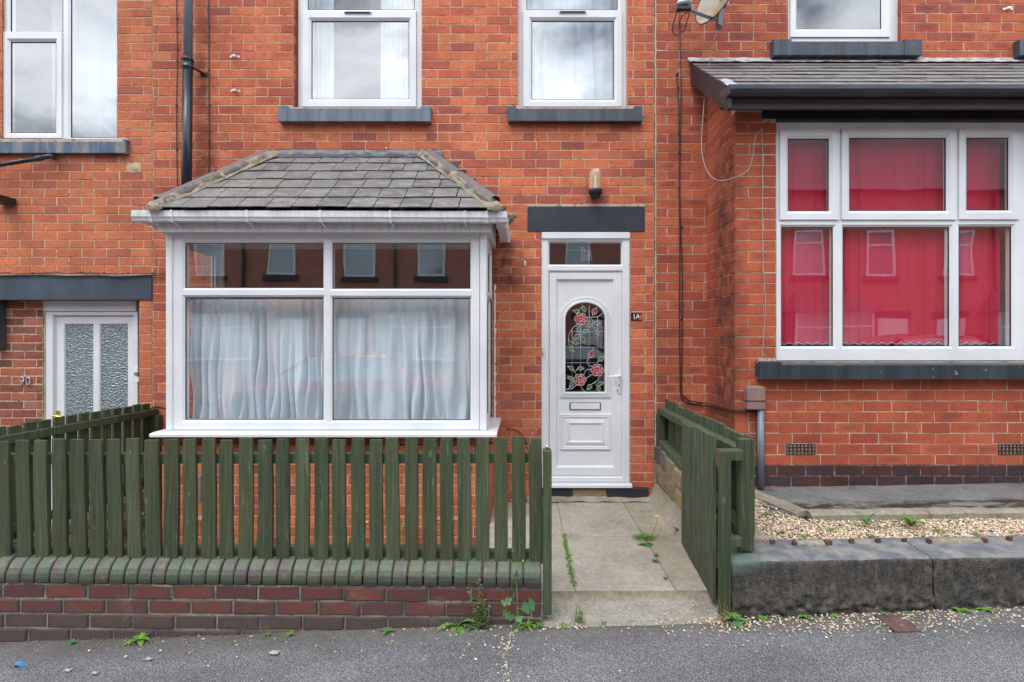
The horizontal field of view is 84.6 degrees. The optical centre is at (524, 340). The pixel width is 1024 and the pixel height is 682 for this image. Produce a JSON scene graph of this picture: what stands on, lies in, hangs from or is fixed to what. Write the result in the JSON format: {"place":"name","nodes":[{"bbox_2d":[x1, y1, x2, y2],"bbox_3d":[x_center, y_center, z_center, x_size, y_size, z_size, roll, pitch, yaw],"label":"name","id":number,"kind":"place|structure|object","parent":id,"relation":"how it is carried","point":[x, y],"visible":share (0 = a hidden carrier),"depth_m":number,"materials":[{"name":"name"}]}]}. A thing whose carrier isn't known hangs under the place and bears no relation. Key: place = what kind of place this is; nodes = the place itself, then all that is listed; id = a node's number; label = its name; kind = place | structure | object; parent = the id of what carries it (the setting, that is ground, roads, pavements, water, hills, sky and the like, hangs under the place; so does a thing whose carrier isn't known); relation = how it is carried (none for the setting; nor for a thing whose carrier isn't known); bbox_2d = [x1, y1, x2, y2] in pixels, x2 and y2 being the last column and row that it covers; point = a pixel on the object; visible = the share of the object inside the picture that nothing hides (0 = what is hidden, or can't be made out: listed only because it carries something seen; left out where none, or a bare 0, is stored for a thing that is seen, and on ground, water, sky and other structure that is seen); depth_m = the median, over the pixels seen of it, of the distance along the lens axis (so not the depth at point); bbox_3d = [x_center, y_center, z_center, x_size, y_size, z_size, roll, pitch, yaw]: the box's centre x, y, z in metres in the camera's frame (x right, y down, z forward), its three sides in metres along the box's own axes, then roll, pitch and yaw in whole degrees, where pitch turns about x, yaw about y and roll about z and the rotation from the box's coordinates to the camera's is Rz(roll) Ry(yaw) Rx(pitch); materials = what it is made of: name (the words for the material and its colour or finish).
{"place":"outdoors","nodes":[
{"label":"outdoors","id":0,"kind":"place"},
{"bbox_2d":[51,519,475,547],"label":"garden soil","id":1,"kind":"structure","parent":0,"point":[330,545],"depth_m":4.37,"materials":[{"name":"brown soil"}]},
{"bbox_2d":[0,0,152,509],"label":"terraced house","id":2,"kind":"structure","parent":1,"relation":"on","point":[76,345],"depth_m":5.06,"materials":[{"name":"red brick"}]},
{"bbox_2d":[0,300,5,347],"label":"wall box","id":3,"kind":"object","parent":2,"relation":"attached to","point":[2,324],"visible":0.94,"depth_m":5.12,"materials":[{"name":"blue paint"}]},
{"bbox_2d":[0,195,15,204],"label":"bracket arm","id":4,"kind":"object","parent":2,"relation":"attached to","point":[5,200],"visible":1,"depth_m":4.98},
{"bbox_2d":[0,154,55,166],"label":"waste pipe","id":5,"kind":"object","parent":2,"relation":"attached to","point":[30,159],"visible":1,"depth_m":4.96,"materials":[{"name":"black paint"}]},
{"bbox_2d":[2,0,117,138],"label":"window","id":6,"kind":"structure","parent":2,"relation":"in","point":[65,40],"depth_m":5.10,"materials":[{"name":"white plastic"}]},
{"bbox_2d":[0,275,165,276],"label":"cable","id":7,"kind":"object","parent":2,"relation":"attached to","point":[83,275],"visible":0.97,"depth_m":5.03,"materials":[{"name":"black plastic"}]},
{"bbox_2d":[52,0,116,136],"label":"net curtain","id":8,"kind":"object","parent":2,"relation":"hanging from","point":[96,68],"visible":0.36,"depth_m":5.61,"materials":[{"name":"white fabric"}]},
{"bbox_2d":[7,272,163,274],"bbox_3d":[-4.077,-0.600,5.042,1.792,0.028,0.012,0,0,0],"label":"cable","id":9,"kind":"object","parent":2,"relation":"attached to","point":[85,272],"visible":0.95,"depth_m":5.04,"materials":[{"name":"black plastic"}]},
{"bbox_2d":[43,301,139,509],"bbox_3d":[-4.005,0.665,5.198,0.874,2.070,0.123,0,0,0],"label":"door","id":10,"kind":"structure","parent":2,"relation":"in","point":[93,347],"depth_m":5.21,"materials":[{"name":"white plastic"}]},
{"bbox_2d":[134,368,138,374],"bbox_3d":[-3.567,0.288,5.165,0.039,0.071,0.026,0,0,0],"label":"doorbell","id":11,"kind":"object","parent":2,"relation":"attached to","point":[136,371],"visible":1,"depth_m":5.15,"materials":[{"name":"white plastic"}]},
{"bbox_2d":[13,489,144,545],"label":"boundary wall","id":12,"kind":"structure","parent":1,"relation":"on","point":[88,519],"depth_m":4.41,"materials":[{"name":"brick"}]},
{"bbox_2d":[0,403,161,538],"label":"picket fence","id":13,"kind":"object","parent":12,"relation":"on","point":[142,422],"visible":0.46,"depth_m":4.29,"materials":[{"name":"green wood"}]},
{"bbox_2d":[254,496,257,545],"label":"weed","id":14,"kind":"object","parent":1,"relation":"on","point":[257,525],"visible":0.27,"depth_m":4.25,"materials":[{"name":"green plant"}]},
{"bbox_2d":[131,0,655,543],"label":"terraced house","id":15,"kind":"structure","parent":1,"relation":"on","point":[465,168],"depth_m":5.06,"materials":[{"name":"red brick"}]},
{"bbox_2d":[175,0,178,186],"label":"cable","id":16,"kind":"object","parent":15,"relation":"attached to","point":[176,105],"visible":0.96,"depth_m":5.05,"materials":[{"name":"black plastic"}]},
{"bbox_2d":[181,0,207,184],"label":"drainpipe","id":17,"kind":"object","parent":15,"relation":"attached to","point":[187,64],"visible":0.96,"depth_m":4.91,"materials":[{"name":"grey paint"}]},
{"bbox_2d":[198,474,201,501],"bbox_3d":[-2.502,1.141,4.338,0.042,0.198,0.077,0,0,0],"label":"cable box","id":18,"kind":"object","parent":15,"relation":"attached to","point":[200,488],"visible":0.44,"depth_m":4.30,"materials":[{"name":"plastic"}]},
{"bbox_2d":[207,0,210,172],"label":"cable","id":19,"kind":"object","parent":15,"relation":"attached to","point":[209,104],"visible":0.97,"depth_m":5.05,"materials":[{"name":"black plastic"}]},
{"bbox_2d":[190,299,322,418],"bbox_3d":[-2.157,0.169,4.560,1.118,1.002,0.158,0,0,0],"label":"net curtain","id":20,"kind":"object","parent":15,"relation":"hanging from","point":[256,358],"visible":0.97,"depth_m":4.55,"materials":[{"name":"white fabric"}]},
{"bbox_2d":[310,0,333,98],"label":"net curtain","id":21,"kind":"object","parent":15,"relation":"hanging from","point":[323,60],"visible":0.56,"depth_m":5.32,"materials":[{"name":"white fabric"}]},
{"bbox_2d":[149,234,500,436],"bbox_3d":[-1.525,-0.047,4.653,2.624,1.561,0.815,0,0,0],"label":"bay window","id":22,"kind":"structure","parent":15,"relation":"in","point":[480,423],"depth_m":4.37,"materials":[{"name":"white plastic"}]},
{"bbox_2d":[160,428,527,448],"bbox_3d":[-1.401,0.879,4.713,2.856,0.192,0.746,0,0,0],"label":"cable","id":23,"kind":"object","parent":15,"relation":"attached to","point":[383,444],"visible":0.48,"depth_m":4.36,"materials":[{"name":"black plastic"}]},
{"bbox_2d":[298,0,421,106],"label":"window","id":24,"kind":"structure","parent":15,"relation":"in","point":[306,17],"depth_m":5.12,"materials":[{"name":"white plastic"}]},
{"bbox_2d":[381,0,413,98],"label":"net curtain","id":25,"kind":"object","parent":15,"relation":"hanging from","point":[394,60],"visible":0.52,"depth_m":5.30,"materials":[{"name":"white fabric"}]},
{"bbox_2d":[335,299,469,418],"bbox_3d":[-0.987,0.169,4.558,1.154,1.002,0.152,0,0,0],"label":"net curtain","id":26,"kind":"object","parent":15,"relation":"hanging from","point":[402,358],"visible":0.94,"depth_m":4.56,"materials":[{"name":"white fabric"}]},
{"bbox_2d":[527,0,616,98],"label":"net curtain","id":27,"kind":"object","parent":15,"relation":"hanging from","point":[572,60],"visible":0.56,"depth_m":5.30,"materials":[{"name":"white fabric"}]},
{"bbox_2d":[518,0,626,106],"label":"window","id":28,"kind":"structure","parent":15,"relation":"in","point":[526,17],"depth_m":5.12,"materials":[{"name":"white plastic"}]},
{"bbox_2d":[542,232,631,487],"bbox_3d":[0.546,0.174,5.077,0.824,2.290,0.130,0,0,0],"label":"door","id":29,"kind":"structure","parent":15,"relation":"in","point":[586,434],"depth_m":5.09,"materials":[{"name":"white plastic"}]},
{"bbox_2d":[589,168,601,198],"bbox_3d":[0.624,-1.390,4.993,0.118,0.261,0.134,0,0,0],"label":"wall lamp","id":30,"kind":"object","parent":15,"relation":"attached to","point":[595,183],"visible":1,"depth_m":4.94,"materials":[{"name":"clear glass"}]},
{"bbox_2d":[400,515,404,547],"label":"weed","id":31,"kind":"object","parent":1,"relation":"on","point":[403,537],"visible":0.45,"depth_m":4.25,"materials":[{"name":"green plant"}]},
{"bbox_2d":[0,607,1023,681],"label":"pavement","id":32,"kind":"structure","parent":0,"point":[981,656],"depth_m":2.66,"materials":[{"name":"grey asphalt"}]},
{"bbox_2d":[14,661,25,666],"bbox_3d":[-2.442,1.568,2.715,0.057,0.021,0.030,0,0,0],"label":"wrapper","id":33,"kind":"object","parent":32,"relation":"on","point":[19,663],"visible":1,"depth_m":2.72,"materials":[{"name":"blue plastic"}]},
{"bbox_2d":[66,638,77,645],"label":"seedling","id":34,"kind":"object","parent":32,"relation":"on","point":[72,641],"visible":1,"depth_m":2.92,"materials":[{"name":"green plant"}]},
{"bbox_2d":[122,632,150,646],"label":"seedling","id":35,"kind":"object","parent":32,"relation":"on","point":[141,637],"visible":0.99,"depth_m":2.90,"materials":[{"name":"green plant"}]},
{"bbox_2d":[0,544,541,641],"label":"boundary wall","id":36,"kind":"structure","parent":32,"relation":"on","point":[52,598],"depth_m":2.95,"materials":[{"name":"brick"}]},
{"bbox_2d":[0,436,551,614],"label":"picket fence","id":37,"kind":"object","parent":36,"relation":"on","point":[133,458],"visible":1,"depth_m":3.00,"materials":[{"name":"green wood"}]},
{"bbox_2d":[269,650,279,653],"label":"litter","id":38,"kind":"object","parent":32,"relation":"on","point":[273,652],"visible":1,"depth_m":2.74,"materials":[{"name":"grey paper"}]},
{"bbox_2d":[380,627,395,634],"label":"seedling","id":39,"kind":"object","parent":32,"relation":"on","point":[386,629],"visible":1,"depth_m":2.92,"materials":[{"name":"green plant"}]},
{"bbox_2d":[437,616,476,634],"bbox_3d":[-0.344,1.447,2.946,0.222,0.181,0.208,0,0,21],"label":"weed","id":40,"kind":"object","parent":32,"relation":"on","point":[461,630],"visible":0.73,"depth_m":2.91,"materials":[{"name":"green plant"}]},
{"bbox_2d":[463,622,477,631],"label":"seedling","id":41,"kind":"object","parent":32,"relation":"on","point":[470,625],"visible":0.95,"depth_m":2.92,"materials":[{"name":"green plant"}]},
{"bbox_2d":[468,579,490,630],"bbox_3d":[-0.234,1.371,2.894,0.108,0.271,0.089,0,0,-35],"label":"weed","id":42,"kind":"object","parent":32,"relation":"on","point":[479,624],"visible":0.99,"depth_m":2.90,"materials":[{"name":"green plant"}]},
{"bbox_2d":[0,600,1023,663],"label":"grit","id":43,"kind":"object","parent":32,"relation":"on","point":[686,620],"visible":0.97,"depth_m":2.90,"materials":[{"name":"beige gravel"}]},
{"bbox_2d":[501,560,534,630],"bbox_3d":[-0.036,1.308,2.877,0.174,0.366,0.054,0,0,0],"label":"weed","id":44,"kind":"object","parent":32,"relation":"on","point":[526,607],"visible":1,"depth_m":2.87,"materials":[{"name":"green plant"}]},
{"bbox_2d":[517,619,540,632],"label":"seedling","id":45,"kind":"object","parent":32,"relation":"on","point":[528,624],"visible":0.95,"depth_m":2.91,"materials":[{"name":"green plant"}]},
{"bbox_2d":[35,602,1023,681],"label":"loose gravel","id":46,"kind":"structure","parent":32,"relation":"on","point":[780,621],"depth_m":2.85,"materials":[{"name":"beige gravel"}]},
{"bbox_2d":[717,599,737,622],"bbox_3d":[1.044,1.396,2.901,0.113,0.121,0.051,0,0,0],"label":"weed","id":47,"kind":"object","parent":32,"relation":"on","point":[724,615],"visible":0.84,"depth_m":2.91,"materials":[{"name":"green plant"}]},
{"bbox_2d":[718,611,749,629],"bbox_3d":[1.082,1.440,2.885,0.160,0.052,0.162,0,0,0],"label":"seedling","id":48,"kind":"object","parent":32,"relation":"on","point":[735,622],"visible":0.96,"depth_m":2.88,"materials":[{"name":"green plant"}]},
{"bbox_2d":[758,615,766,620],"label":"seedling","id":49,"kind":"object","parent":32,"relation":"on","point":[761,617],"visible":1,"depth_m":2.92,"materials":[{"name":"green plant"}]},
{"bbox_2d":[798,614,812,617],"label":"seedling","id":50,"kind":"object","parent":32,"relation":"on","point":[801,615],"visible":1,"depth_m":2.91,"materials":[{"name":"green plant"}]},
{"bbox_2d":[716,536,1023,622],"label":"stone wall","id":51,"kind":"structure","parent":32,"relation":"on","point":[792,578],"depth_m":2.95,"materials":[{"name":"stone"}]},
{"bbox_2d":[874,614,921,632],"bbox_3d":[1.873,1.431,2.828,0.135,0.028,0.165,0,0,0],"label":"utility cover","id":52,"kind":"object","parent":32,"relation":"on","point":[891,623],"visible":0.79,"depth_m":2.81,"materials":[{"name":"brown metal"}]},
{"bbox_2d":[953,607,966,614],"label":"seedling","id":53,"kind":"object","parent":32,"relation":"on","point":[959,610],"visible":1,"depth_m":2.92,"materials":[{"name":"green plant"}]},
{"bbox_2d":[960,607,973,612],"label":"seedling","id":54,"kind":"object","parent":32,"relation":"on","point":[965,609],"visible":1,"depth_m":2.92,"materials":[{"name":"green plant"}]},
{"bbox_2d":[975,607,998,612],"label":"seedling","id":55,"kind":"object","parent":32,"relation":"on","point":[984,610],"visible":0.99,"depth_m":2.91,"materials":[{"name":"green plant"}]},
{"bbox_2d":[490,496,730,626],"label":"path","id":56,"kind":"structure","parent":0,"point":[611,558],"depth_m":3.54,"materials":[{"name":"concrete"}]},
{"bbox_2d":[562,533,576,585],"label":"crack weeds","id":57,"kind":"object","parent":56,"relation":"on","point":[567,554],"visible":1,"depth_m":3.64,"materials":[{"name":"green plant"}]},
{"bbox_2d":[572,604,584,624],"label":"weed","id":58,"kind":"object","parent":56,"relation":"on","point":[579,617],"visible":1,"depth_m":2.95,"materials":[{"name":"green plant"}]},
{"bbox_2d":[638,542,652,547],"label":"weed","id":59,"kind":"object","parent":56,"relation":"on","point":[646,544],"visible":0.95,"depth_m":3.92,"materials":[{"name":"green plant"}]},
{"bbox_2d":[631,515,661,541],"bbox_3d":[0.855,1.355,4.049,0.271,0.212,0.224,0,0,0],"label":"weed","id":60,"kind":"object","parent":56,"relation":"on","point":[645,537],"visible":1,"depth_m":4.04,"materials":[{"name":"green plant"}]},
{"bbox_2d":[649,445,767,544],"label":"rubble wall","id":61,"kind":"structure","parent":56,"relation":"on","point":[665,496],"depth_m":4.49,"materials":[{"name":"concrete"}]},
{"bbox_2d":[656,399,754,613],"bbox_3d":[1.151,0.985,4.017,0.266,0.914,2.146,0,0,0],"label":"board fence","id":62,"kind":"object","parent":61,"relation":"on","point":[735,478],"visible":0.87,"depth_m":3.03,"materials":[{"name":"green wood"}]},
{"bbox_2d":[682,422,717,600],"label":"garden gate","id":63,"kind":"structure","parent":62,"relation":"attached to","point":[699,533],"depth_m":3.37,"materials":[{"name":"green wood"}]},
{"bbox_2d":[755,483,1023,516],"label":"concrete strip","id":64,"kind":"object","parent":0,"point":[996,495],"visible":0.85,"depth_m":4.09,"materials":[{"name":"grey concrete"}]},
{"bbox_2d":[755,499,1023,539],"bbox_3d":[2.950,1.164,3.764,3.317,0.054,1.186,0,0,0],"label":"gravel","id":65,"kind":"structure","parent":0,"point":[790,521],"depth_m":3.48,"materials":[{"name":"beige gravel"}]},
{"bbox_2d":[760,512,774,516],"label":"weed","id":66,"kind":"object","parent":65,"relation":"on","point":[765,513],"visible":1,"depth_m":3.72,"materials":[{"name":"green plant"}]},
{"bbox_2d":[847,512,889,524],"bbox_3d":[2.139,1.114,3.521,0.169,0.088,0.195,0,0,-13],"label":"weed","id":67,"kind":"object","parent":65,"relation":"on","point":[866,520],"visible":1,"depth_m":3.52,"materials":[{"name":"green plant"}]},
{"bbox_2d":[755,490,1023,525],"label":"kerb edging","id":68,"kind":"object","parent":65,"relation":"on","point":[886,514],"visible":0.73,"depth_m":3.65,"materials":[{"name":"concrete"}]},
{"bbox_2d":[894,513,928,525],"bbox_3d":[2.389,1.124,3.506,0.214,0.081,0.245,0,0,23],"label":"weed","id":69,"kind":"object","parent":65,"relation":"on","point":[910,521],"visible":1,"depth_m":3.50,"materials":[{"name":"green plant"}]},
{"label":"ground","id":70,"kind":"structure","parent":0,"visible":0},
{"bbox_2d":[654,0,1023,487],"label":"terraced house","id":71,"kind":"structure","parent":70,"relation":"on","point":[837,75],"depth_m":4.40,"materials":[{"name":"brick"}]},
{"bbox_2d":[676,0,728,30],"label":"satellite dish","id":72,"kind":"object","parent":71,"relation":"attached to","point":[706,11],"visible":1,"depth_m":4.64,"materials":[{"name":"paint"}]},
{"bbox_2d":[672,12,689,35],"bbox_3d":[1.295,-2.673,4.722,0.138,0.344,0.678,0,0,12],"label":"cable","id":73,"kind":"object","parent":72,"relation":"hanging from","point":[679,22],"visible":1,"depth_m":4.63,"materials":[{"name":"grey plastic"}]},
{"bbox_2d":[676,77,756,411],"bbox_3d":[1.616,-0.885,4.717,0.244,2.952,0.818,0,0,-21],"label":"cable","id":74,"kind":"object","parent":71,"relation":"attached to","point":[679,270],"visible":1,"depth_m":5.05,"materials":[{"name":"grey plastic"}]},
{"bbox_2d":[679,12,756,410],"bbox_3d":[1.612,-1.335,4.710,0.209,3.804,0.809,0,0,-19],"label":"cable","id":75,"kind":"object","parent":71,"relation":"attached to","point":[681,240],"visible":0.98,"depth_m":5.05,"materials":[{"name":"grey plastic"}]},
{"bbox_2d":[701,30,768,359],"bbox_3d":[1.603,-1.303,4.544,0.390,2.913,0.558,0,0,-23],"label":"cable","id":76,"kind":"object","parent":71,"relation":"attached to","point":[762,195],"visible":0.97,"depth_m":4.37,"materials":[{"name":"beige plastic"}]},
{"bbox_2d":[744,385,765,488],"bbox_3d":[1.775,0.746,4.338,0.154,0.788,0.081,0,0,0],"label":"cable box","id":77,"kind":"object","parent":71,"relation":"attached to","point":[754,397],"visible":1,"depth_m":4.31,"materials":[{"name":"grey plastic"}]},
{"bbox_2d":[787,0,897,41],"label":"window","id":78,"kind":"structure","parent":71,"relation":"in","point":[888,19],"depth_m":5.12,"materials":[{"name":"white plastic"}]},
{"bbox_2d":[782,139,999,344],"bbox_3d":[2.864,-0.830,4.500,1.870,1.730,0.023,0,0,0],"label":"vertical blind","id":79,"kind":"object","parent":71,"relation":"hanging from","point":[893,285],"visible":0.75,"depth_m":4.50,"materials":[{"name":"red fabric"}]},
{"bbox_2d":[776,123,1023,359],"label":"window","id":80,"kind":"structure","parent":71,"relation":"in","point":[954,215],"depth_m":4.40,"materials":[{"name":"white plastic"}]},
{"bbox_2d":[992,139,1004,345],"bbox_3d":[3.985,-0.775,4.599,0.302,1.750,0.033,0,0,0],"label":"curtain","id":81,"kind":"object","parent":71,"relation":"hanging from","point":[1002,245],"visible":0.05,"depth_m":4.60,"materials":[{"name":"red fabric"}]}
]}

